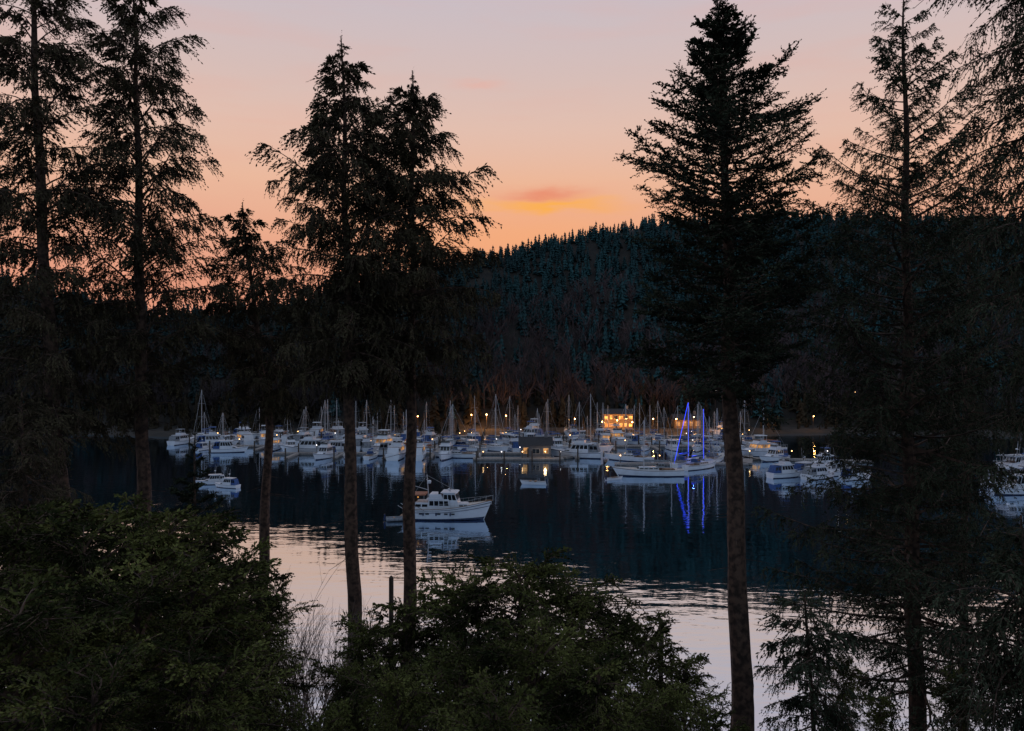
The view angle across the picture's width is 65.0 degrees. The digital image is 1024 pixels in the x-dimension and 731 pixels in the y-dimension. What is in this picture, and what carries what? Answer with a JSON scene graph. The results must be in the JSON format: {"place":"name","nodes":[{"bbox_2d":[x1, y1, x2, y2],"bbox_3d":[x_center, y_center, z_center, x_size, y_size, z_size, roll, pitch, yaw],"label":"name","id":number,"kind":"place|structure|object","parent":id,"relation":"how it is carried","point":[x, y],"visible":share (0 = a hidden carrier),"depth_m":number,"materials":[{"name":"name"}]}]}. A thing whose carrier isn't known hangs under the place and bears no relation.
{"place":"outdoors","nodes":[
{"label":"outdoors","id":0,"kind":"place"},
{"bbox_2d":[0,433,1023,730],"bbox_3d":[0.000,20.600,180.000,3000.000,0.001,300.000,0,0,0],"label":"water","id":1,"kind":"structure","parent":0,"point":[658,543],"depth_m":102.23,"materials":[{"name":"liquid"}]},
{"bbox_2d":[167,428,193,445],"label":"motor cruiser","id":2,"kind":"object","parent":1,"relation":"on","point":[180,438],"visible":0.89,"depth_m":208.96,"materials":[{"name":"blue paint"}]},
{"bbox_2d":[191,390,211,438],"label":"sailboat","id":3,"kind":"object","parent":1,"relation":"on","point":[202,432],"visible":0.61,"depth_m":224.85,"materials":[{"name":"blue paint"}]},
{"bbox_2d":[196,470,224,484],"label":"motor cruiser","id":4,"kind":"object","parent":1,"relation":"on","point":[212,478],"visible":0.79,"depth_m":138.84,"materials":[{"name":"blue paint"}]},
{"bbox_2d":[196,424,238,444],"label":"motor cruiser","id":5,"kind":"object","parent":1,"relation":"on","point":[212,437],"visible":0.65,"depth_m":203.24,"materials":[{"name":"blue paint"}]},
{"bbox_2d":[214,473,240,488],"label":"motor cruiser","id":6,"kind":"object","parent":1,"relation":"on","point":[230,482],"visible":0.99,"depth_m":134.95,"materials":[{"name":"blue paint"}]},
{"bbox_2d":[211,429,248,452],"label":"motor cruiser","id":7,"kind":"object","parent":1,"relation":"on","point":[223,446],"visible":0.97,"depth_m":189.71,"materials":[{"name":"blue paint"}]},
{"bbox_2d":[234,427,254,444],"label":"motor cruiser","id":8,"kind":"object","parent":1,"relation":"on","point":[246,437],"visible":0.85,"depth_m":208.72,"materials":[{"name":"blue paint"}]},
{"bbox_2d":[279,429,327,451],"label":"motor cruiser","id":9,"kind":"object","parent":1,"relation":"on","point":[308,443],"visible":0.74,"depth_m":187.91,"materials":[{"name":"blue paint"}]},
{"bbox_2d":[313,438,337,459],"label":"motor cruiser","id":10,"kind":"object","parent":1,"relation":"on","point":[325,451],"visible":0.96,"depth_m":178.11,"materials":[{"name":"blue paint"}]},
{"bbox_2d":[325,422,344,438],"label":"motor cruiser","id":11,"kind":"object","parent":1,"relation":"on","point":[341,431],"visible":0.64,"depth_m":224.41,"materials":[{"name":"blue paint"}]},
{"bbox_2d":[328,430,344,451],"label":"motor cruiser","id":12,"kind":"object","parent":1,"relation":"on","point":[339,445],"visible":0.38,"depth_m":188.36,"materials":[{"name":"blue paint"}]},
{"bbox_2d":[355,428,366,451],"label":"motor cruiser","id":13,"kind":"object","parent":1,"relation":"on","point":[359,436],"visible":0.54,"depth_m":192.81,"materials":[{"name":"blue paint"}]},
{"bbox_2d":[361,433,372,451],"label":"motor cruiser","id":14,"kind":"object","parent":1,"relation":"on","point":[366,442],"visible":0.66,"depth_m":190.82,"materials":[{"name":"blue paint"}]},
{"bbox_2d":[363,420,378,459],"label":"sailboat","id":15,"kind":"object","parent":1,"relation":"on","point":[370,455],"visible":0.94,"depth_m":177.35,"materials":[{"name":"blue paint"}]},
{"bbox_2d":[371,428,395,451],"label":"motor cruiser","id":16,"kind":"object","parent":1,"relation":"on","point":[384,437],"visible":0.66,"depth_m":191.99,"materials":[{"name":"blue paint"}]},
{"bbox_2d":[389,575,393,652],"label":"wooden piling","id":17,"kind":"object","parent":1,"relation":"in","point":[391,588],"visible":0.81,"depth_m":43.90,"materials":[{"name":"brown wood"}]},
{"bbox_2d":[385,434,405,460],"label":"motor cruiser","id":18,"kind":"object","parent":1,"relation":"on","point":[396,448],"visible":0.94,"depth_m":174.95,"materials":[{"name":"blue paint"}]},
{"bbox_2d":[376,430,427,455],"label":"motor cruiser","id":19,"kind":"object","parent":1,"relation":"on","point":[385,444],"visible":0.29,"depth_m":183.39,"materials":[{"name":"blue paint"}]},
{"bbox_2d":[416,438,426,460],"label":"motor cruiser","id":20,"kind":"object","parent":1,"relation":"on","point":[421,451],"visible":0.58,"depth_m":174.49,"materials":[{"name":"blue paint"}]},
{"bbox_2d":[421,427,438,444],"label":"motor cruiser","id":21,"kind":"object","parent":1,"relation":"on","point":[432,436],"visible":0.7,"depth_m":208.73,"materials":[{"name":"blue paint"}]},
{"bbox_2d":[438,436,453,460],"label":"motor cruiser","id":22,"kind":"object","parent":1,"relation":"on","point":[445,453],"visible":0.93,"depth_m":177.41,"materials":[{"name":"blue paint"}]},
{"bbox_2d":[400,475,492,520],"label":"trawler yacht","id":23,"kind":"object","parent":1,"relation":"on","point":[444,505],"visible":0.91,"depth_m":106.72,"materials":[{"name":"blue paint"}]},
{"bbox_2d":[432,407,479,457],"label":"sailboat","id":24,"kind":"object","parent":1,"relation":"on","point":[461,453],"visible":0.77,"depth_m":179.10,"materials":[{"name":"blue paint"}]},
{"bbox_2d":[457,409,489,451],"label":"sailboat","id":25,"kind":"object","parent":1,"relation":"on","point":[472,448],"visible":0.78,"depth_m":192.83,"materials":[{"name":"blue paint"}]},
{"bbox_2d":[478,397,509,451],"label":"sailboat","id":26,"kind":"object","parent":1,"relation":"on","point":[494,446],"visible":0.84,"depth_m":193.29,"materials":[{"name":"blue paint"}]},
{"bbox_2d":[508,433,520,451],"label":"motor cruiser","id":27,"kind":"object","parent":1,"relation":"on","point":[514,446],"visible":0.78,"depth_m":191.29,"materials":[{"name":"white paint"}]},
{"bbox_2d":[517,420,543,435],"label":"motor cruiser","id":28,"kind":"object","parent":1,"relation":"on","point":[528,428],"visible":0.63,"depth_m":225.88,"materials":[{"name":"white paint"}]},
{"bbox_2d":[189,425,873,464],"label":"marina dock","id":29,"kind":"object","parent":1,"relation":"on","point":[747,461],"visible":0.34,"depth_m":184.90,"materials":[{"name":"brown wood"}]},
{"bbox_2d":[518,432,552,457],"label":"boathouse office","id":30,"kind":"structure","parent":29,"relation":"on","point":[538,446],"depth_m":176.50,"materials":[{"name":"paint"}]},
{"bbox_2d":[551,434,602,458],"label":"motor cruiser","id":31,"kind":"object","parent":1,"relation":"on","point":[589,451],"visible":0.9,"depth_m":178.33,"materials":[{"name":"white paint"}]},
{"bbox_2d":[563,394,614,451],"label":"sailboat","id":32,"kind":"object","parent":1,"relation":"on","point":[604,448],"visible":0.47,"depth_m":192.48,"materials":[{"name":"blue paint"}]},
{"bbox_2d":[605,424,628,444],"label":"motor cruiser","id":33,"kind":"object","parent":1,"relation":"on","point":[618,437],"visible":0.75,"depth_m":208.84,"materials":[{"name":"white paint"}]},
{"bbox_2d":[605,405,653,461],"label":"sailboat","id":34,"kind":"object","parent":1,"relation":"on","point":[633,457],"visible":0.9,"depth_m":173.11,"materials":[{"name":"blue paint"}]},
{"bbox_2d":[612,421,684,476],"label":"sailboat","id":35,"kind":"object","parent":1,"relation":"on","point":[658,470],"visible":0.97,"depth_m":149.07,"materials":[{"name":"blue paint"}]},
{"bbox_2d":[664,406,694,444],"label":"sailboat","id":36,"kind":"object","parent":1,"relation":"on","point":[683,442],"visible":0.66,"depth_m":209.39,"materials":[{"name":"blue paint"}]},
{"bbox_2d":[670,402,698,467],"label":"sailboat","id":37,"kind":"object","parent":1,"relation":"on","point":[680,458],"visible":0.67,"depth_m":163.49,"materials":[{"name":"blue paint"}]},
{"bbox_2d":[682,409,717,470],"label":"sailboat","id":38,"kind":"object","parent":1,"relation":"on","point":[697,464],"visible":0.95,"depth_m":159.68,"materials":[{"name":"blue paint"}]},
{"bbox_2d":[705,410,724,461],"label":"sailboat","id":39,"kind":"object","parent":1,"relation":"on","point":[720,456],"visible":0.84,"depth_m":171.08,"materials":[{"name":"blue paint"}]},
{"bbox_2d":[741,435,777,456],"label":"motor cruiser","id":40,"kind":"object","parent":1,"relation":"on","point":[757,447],"visible":0.61,"depth_m":181.24,"materials":[{"name":"white paint"}]},
{"bbox_2d":[759,441,789,461],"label":"motor cruiser","id":41,"kind":"object","parent":1,"relation":"on","point":[774,452],"visible":0.86,"depth_m":172.91,"materials":[{"name":"white paint"}]},
{"bbox_2d":[766,455,802,478],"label":"motor cruiser","id":42,"kind":"object","parent":1,"relation":"on","point":[783,469],"visible":0.95,"depth_m":147.18,"materials":[{"name":"white paint"}]},
{"bbox_2d":[800,456,835,479],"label":"motor cruiser","id":43,"kind":"object","parent":1,"relation":"on","point":[816,470],"visible":0.89,"depth_m":145.36,"materials":[{"name":"white paint"}]},
{"bbox_2d":[981,453,1020,486],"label":"motor cruiser","id":44,"kind":"object","parent":1,"relation":"on","point":[1008,463],"visible":0.26,"depth_m":137.47,"materials":[{"name":"white paint"}]},
{"bbox_2d":[991,458,1023,494],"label":"motor cruiser","id":45,"kind":"object","parent":1,"relation":"on","point":[1020,490],"visible":0.46,"depth_m":127.62,"materials":[{"name":"white paint"}]},
{"bbox_2d":[0,220,1023,436],"bbox_3d":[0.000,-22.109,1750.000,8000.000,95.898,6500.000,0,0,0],"label":"ground","id":46,"kind":"structure","parent":0,"point":[593,251],"depth_m":278.03,"materials":[{"name":"plant"}]},
{"bbox_2d":[0,136,92,510],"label":"fir tree","id":47,"kind":"object","parent":46,"relation":"on","point":[2,457],"visible":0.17,"depth_m":40.90,"materials":[{"name":"green plant"}]},
{"bbox_2d":[0,385,110,597],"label":"hemlock tree","id":48,"kind":"object","parent":46,"relation":"on","point":[27,446],"visible":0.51,"depth_m":25.77,"materials":[{"name":"green plant"}]},
{"bbox_2d":[0,497,114,684],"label":"young cedar tree","id":49,"kind":"object","parent":46,"relation":"on","point":[60,502],"visible":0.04,"depth_m":23.02,"materials":[{"name":"green plant"}]},
{"bbox_2d":[0,499,117,707],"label":"young cedar tree","id":50,"kind":"object","parent":46,"relation":"on","point":[9,546],"visible":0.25,"depth_m":19.05,"materials":[{"name":"green plant"}]},
{"bbox_2d":[0,0,152,571],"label":"cedar tree","id":51,"kind":"object","parent":46,"relation":"on","point":[46,279],"visible":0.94,"depth_m":32.76,"materials":[{"name":"green plant"}]},
{"bbox_2d":[0,563,179,730],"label":"young cedar tree","id":52,"kind":"object","parent":46,"relation":"on","point":[32,638],"visible":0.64,"depth_m":12.03,"materials":[{"name":"green plant"}]},
{"bbox_2d":[0,503,188,729],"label":"young cedar tree","id":53,"kind":"object","parent":46,"relation":"on","point":[75,558],"visible":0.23,"depth_m":17.65,"materials":[{"name":"green plant"}]},
{"bbox_2d":[0,577,198,730],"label":"young cedar tree","id":54,"kind":"object","parent":46,"relation":"on","point":[102,612],"visible":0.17,"depth_m":13.91,"materials":[{"name":"green plant"}]},
{"bbox_2d":[0,633,248,730],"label":"young cedar tree","id":55,"kind":"object","parent":46,"relation":"on","point":[107,701],"visible":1,"depth_m":10.46,"materials":[{"name":"green plant"}]},
{"bbox_2d":[40,491,219,650],"bbox_3d":[-10.594,8.935,21.982,5.882,10.655,5.387,0,0,-35],"label":"young cedar tree","id":56,"kind":"object","parent":46,"relation":"on","point":[126,500],"visible":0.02,"depth_m":21.82,"materials":[{"name":"green plant"}]},
{"bbox_2d":[32,0,239,546],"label":"cedar tree","id":57,"kind":"object","parent":46,"relation":"on","point":[141,406],"visible":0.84,"depth_m":35.63,"materials":[{"name":"green plant"}]},
{"bbox_2d":[24,549,309,730],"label":"young cedar tree","id":58,"kind":"object","parent":46,"relation":"on","point":[155,600],"visible":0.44,"depth_m":14.02,"materials":[{"name":"green plant"}]},
{"bbox_2d":[58,504,301,728],"bbox_3d":[-8.175,8.166,19.347,5.424,9.658,5.835,0,0,-30],"label":"young cedar tree","id":59,"kind":"object","parent":46,"relation":"on","point":[154,557],"visible":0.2,"depth_m":19.10,"materials":[{"name":"green plant"}]},
{"bbox_2d":[111,637,282,730],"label":"young cedar tree","id":60,"kind":"object","parent":46,"relation":"on","point":[186,676],"visible":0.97,"depth_m":12.47,"materials":[{"name":"green plant"}]},
{"bbox_2d":[76,540,324,730],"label":"young cedar tree","id":61,"kind":"object","parent":46,"relation":"on","point":[208,625],"visible":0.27,"depth_m":17.03,"materials":[{"name":"green plant"}]},
{"bbox_2d":[165,432,250,586],"bbox_3d":[-12.677,10.138,31.697,3.899,15.213,3.879,0,0,16],"label":"fir tree","id":62,"kind":"object","parent":46,"relation":"on","point":[193,487],"visible":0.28,"depth_m":32.01,"materials":[{"name":"green plant"}]},
{"bbox_2d":[118,510,325,730],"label":"young cedar tree","id":63,"kind":"object","parent":46,"relation":"on","point":[215,542],"visible":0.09,"depth_m":21.96,"materials":[{"name":"green plant"}]},
{"bbox_2d":[170,596,291,730],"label":"young cedar tree","id":64,"kind":"object","parent":46,"relation":"on","point":[256,633],"visible":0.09,"depth_m":19.04,"materials":[{"name":"green plant"}]},
{"bbox_2d":[162,536,323,730],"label":"young cedar tree","id":65,"kind":"object","parent":46,"relation":"on","point":[260,545],"visible":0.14,"depth_m":22.04,"materials":[{"name":"green plant"}]},
{"bbox_2d":[195,198,315,619],"bbox_3d":[-12.614,6.218,40.188,6.686,29.110,6.468,0,0,-32],"label":"cedar tree","id":66,"kind":"object","parent":46,"relation":"on","point":[268,398],"visible":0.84,"depth_m":39.57,"materials":[{"name":"green plant"}]},
{"bbox_2d":[249,571,305,730],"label":"young cedar tree","id":67,"kind":"object","parent":46,"relation":"on","point":[283,589],"visible":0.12,"depth_m":24.86,"materials":[{"name":"green plant"}]},
{"bbox_2d":[255,556,396,727],"bbox_3d":[-6.787,11.139,25.874,6.586,9.080,6.622,0,0,15],"label":"bare shrub","id":68,"kind":"object","parent":46,"relation":"on","point":[312,644],"visible":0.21,"depth_m":26.54,"materials":[{"name":"plant"}]},
{"bbox_2d":[255,615,402,730],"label":"bare shrub","id":69,"kind":"object","parent":46,"relation":"on","point":[318,657],"visible":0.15,"depth_m":25.75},
{"bbox_2d":[280,602,385,729],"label":"bare shrub","id":70,"kind":"object","parent":46,"relation":"on","point":[320,694],"visible":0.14,"depth_m":28.82,"materials":[{"name":"plant"}]},
{"bbox_2d":[286,698,382,730],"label":"young cedar tree","id":71,"kind":"object","parent":46,"relation":"on","point":[335,723],"visible":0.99,"depth_m":15.05,"materials":[{"name":"green plant"}]},
{"bbox_2d":[245,30,437,723],"bbox_3d":[-7.201,2.150,33.994,7.697,32.676,7.448,0,0,-23],"label":"cedar tree","id":72,"kind":"object","parent":46,"relation":"on","point":[318,174],"visible":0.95,"depth_m":33.22,"materials":[{"name":"green plant"}]},
{"bbox_2d":[292,646,395,730],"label":"young cedar tree","id":73,"kind":"object","parent":46,"relation":"on","point":[341,682],"visible":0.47,"depth_m":17.82,"materials":[{"name":"green plant"}]},
{"bbox_2d":[322,606,415,730],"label":"young cedar tree","id":74,"kind":"object","parent":46,"relation":"on","point":[359,653],"visible":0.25,"depth_m":21.78,"materials":[{"name":"green plant"}]},
{"bbox_2d":[311,588,452,730],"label":"young cedar tree","id":75,"kind":"object","parent":46,"relation":"on","point":[408,629],"visible":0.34,"depth_m":20.84,"materials":[{"name":"green plant"}]},
{"bbox_2d":[336,652,468,730],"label":"young cedar tree","id":76,"kind":"object","parent":46,"relation":"on","point":[388,688],"visible":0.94,"depth_m":13.77,"materials":[{"name":"green plant"}]},
{"bbox_2d":[313,67,502,693],"bbox_3d":[-4.678,2.890,35.997,7.954,32.657,7.749,0,0,-41],"label":"cedar tree","id":77,"kind":"object","parent":46,"relation":"on","point":[424,256],"visible":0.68,"depth_m":35.41,"materials":[{"name":"green plant"}]},
{"bbox_2d":[380,569,510,724],"bbox_3d":[-1.648,9.525,21.004,4.034,8.249,3.863,0,0,0],"label":"young cedar tree","id":78,"kind":"object","parent":46,"relation":"on","point":[429,629],"visible":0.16,"depth_m":20.82,"materials":[{"name":"green plant"}]},
{"bbox_2d":[400,558,530,730],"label":"young cedar tree","id":79,"kind":"object","parent":46,"relation":"on","point":[464,606],"visible":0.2,"depth_m":20.03,"materials":[{"name":"green plant"}]},
{"bbox_2d":[397,628,539,729],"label":"young cedar tree","id":80,"kind":"object","parent":46,"relation":"on","point":[451,692],"visible":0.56,"depth_m":14.78,"materials":[{"name":"green plant"}]},
{"bbox_2d":[424,666,571,730],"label":"young cedar tree","id":81,"kind":"object","parent":46,"relation":"on","point":[492,708],"visible":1,"depth_m":12.03,"materials":[{"name":"green plant"}]},
{"bbox_2d":[0,206,1023,418],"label":"conifer forest","id":82,"kind":"object","parent":46,"relation":"on","point":[554,245],"visible":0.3,"depth_m":315.63,"materials":[{"name":"green plant"}]},
{"bbox_2d":[0,263,1023,418],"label":"bare woodland","id":83,"kind":"object","parent":46,"relation":"on","point":[540,385],"visible":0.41,"depth_m":271.86,"materials":[{"name":"plant"}]},
{"bbox_2d":[0,366,1023,432],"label":"shoreline trees","id":84,"kind":"object","parent":46,"relation":"on","point":[571,407],"visible":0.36,"depth_m":254.31,"materials":[{"name":"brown plant"}]},
{"bbox_2d":[409,546,640,725],"bbox_3d":[0.279,9.030,20.107,5.204,8.749,5.682,0,0,-34],"label":"young cedar tree","id":85,"kind":"object","parent":46,"relation":"on","point":[546,570],"visible":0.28,"depth_m":19.85,"materials":[{"name":"green plant"}]},
{"bbox_2d":[442,605,657,730],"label":"young cedar tree","id":86,"kind":"object","parent":46,"relation":"on","point":[520,657],"visible":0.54,"depth_m":14.92,"materials":[{"name":"green plant"}]},
{"bbox_2d":[479,565,653,730],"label":"young cedar tree","id":87,"kind":"object","parent":46,"relation":"on","point":[582,605],"visible":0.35,"depth_m":18.66,"materials":[{"name":"green plant"}]},
{"bbox_2d":[525,641,675,730],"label":"young cedar tree","id":88,"kind":"object","parent":46,"relation":"on","point":[594,699],"visible":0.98,"depth_m":14.35,"materials":[{"name":"green plant"}]},
{"bbox_2d":[558,596,672,730],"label":"young cedar tree","id":89,"kind":"object","parent":46,"relation":"on","point":[633,626],"visible":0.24,"depth_m":19.59,"materials":[{"name":"green plant"}]},
{"bbox_2d":[600,405,633,429],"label":"waterfront restaurant","id":90,"kind":"structure","parent":46,"relation":"on","point":[614,415],"depth_m":248.00},
{"bbox_2d":[616,674,722,730],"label":"young cedar tree","id":91,"kind":"object","parent":46,"relation":"on","point":[675,704],"visible":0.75,"depth_m":14.97,"materials":[{"name":"green plant"}]},
{"bbox_2d":[615,609,729,722],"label":"young cedar tree","id":92,"kind":"object","parent":46,"relation":"on","point":[650,629],"visible":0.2,"depth_m":20.88,"materials":[{"name":"green plant"}]},
{"bbox_2d":[670,411,702,428],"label":"waterfront house","id":93,"kind":"structure","parent":46,"relation":"on","point":[681,419],"depth_m":249.00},
{"bbox_2d":[635,643,738,730],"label":"young cedar tree","id":94,"kind":"object","parent":46,"relation":"on","point":[695,680],"visible":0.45,"depth_m":19.97,"materials":[{"name":"green plant"}]},
{"bbox_2d":[684,696,751,730],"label":"young cedar tree","id":95,"kind":"object","parent":46,"relation":"on","point":[721,722],"visible":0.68,"depth_m":17.87,"materials":[{"name":"green plant"}]},
{"bbox_2d":[598,0,861,730],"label":"fir tree","id":96,"kind":"object","parent":46,"relation":"on","point":[716,103],"visible":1,"depth_m":27.33,"materials":[{"name":"green plant"}]},
{"bbox_2d":[749,582,864,730],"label":"hemlock tree","id":97,"kind":"object","parent":46,"relation":"on","point":[832,717],"visible":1,"depth_m":19.86,"materials":[{"name":"green plant"}]},
{"bbox_2d":[817,654,868,730],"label":"young cedar tree","id":98,"kind":"object","parent":46,"relation":"on","point":[837,696],"visible":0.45,"depth_m":23.92,"materials":[{"name":"green plant"}]},
{"bbox_2d":[858,692,898,730],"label":"young cedar tree","id":99,"kind":"object","parent":46,"relation":"on","point":[880,721],"visible":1,"depth_m":20.99,"materials":[{"name":"green plant"}]},
{"bbox_2d":[750,0,1023,730],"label":"spruce tree","id":100,"kind":"object","parent":46,"relation":"on","point":[908,575],"visible":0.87,"depth_m":29.39,"materials":[{"name":"green plant"}]},
{"bbox_2d":[884,165,1023,730],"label":"hemlock tree","id":101,"kind":"object","parent":46,"relation":"on","point":[976,411],"visible":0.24,"depth_m":37.81,"materials":[{"name":"green plant"}]},
{"bbox_2d":[927,662,992,730],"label":"young cedar tree","id":102,"kind":"object","parent":46,"relation":"on","point":[951,705],"visible":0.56,"depth_m":21.97,"materials":[{"name":"green plant"}]},
{"bbox_2d":[913,0,1023,451],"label":"hemlock tree","id":103,"kind":"object","parent":46,"relation":"on","point":[1011,94],"visible":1,"depth_m":22.69,"materials":[{"name":"green plant"}]},
{"bbox_2d":[916,504,1023,730],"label":"hemlock tree","id":104,"kind":"object","parent":46,"relation":"on","point":[1001,671],"visible":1,"depth_m":16.90,"materials":[{"name":"green plant"}]},
{"bbox_2d":[0,0,1023,314],"label":"sky","id":105,"kind":"structure","parent":0,"point":[544,94],"materials":[{"name":"orange"}]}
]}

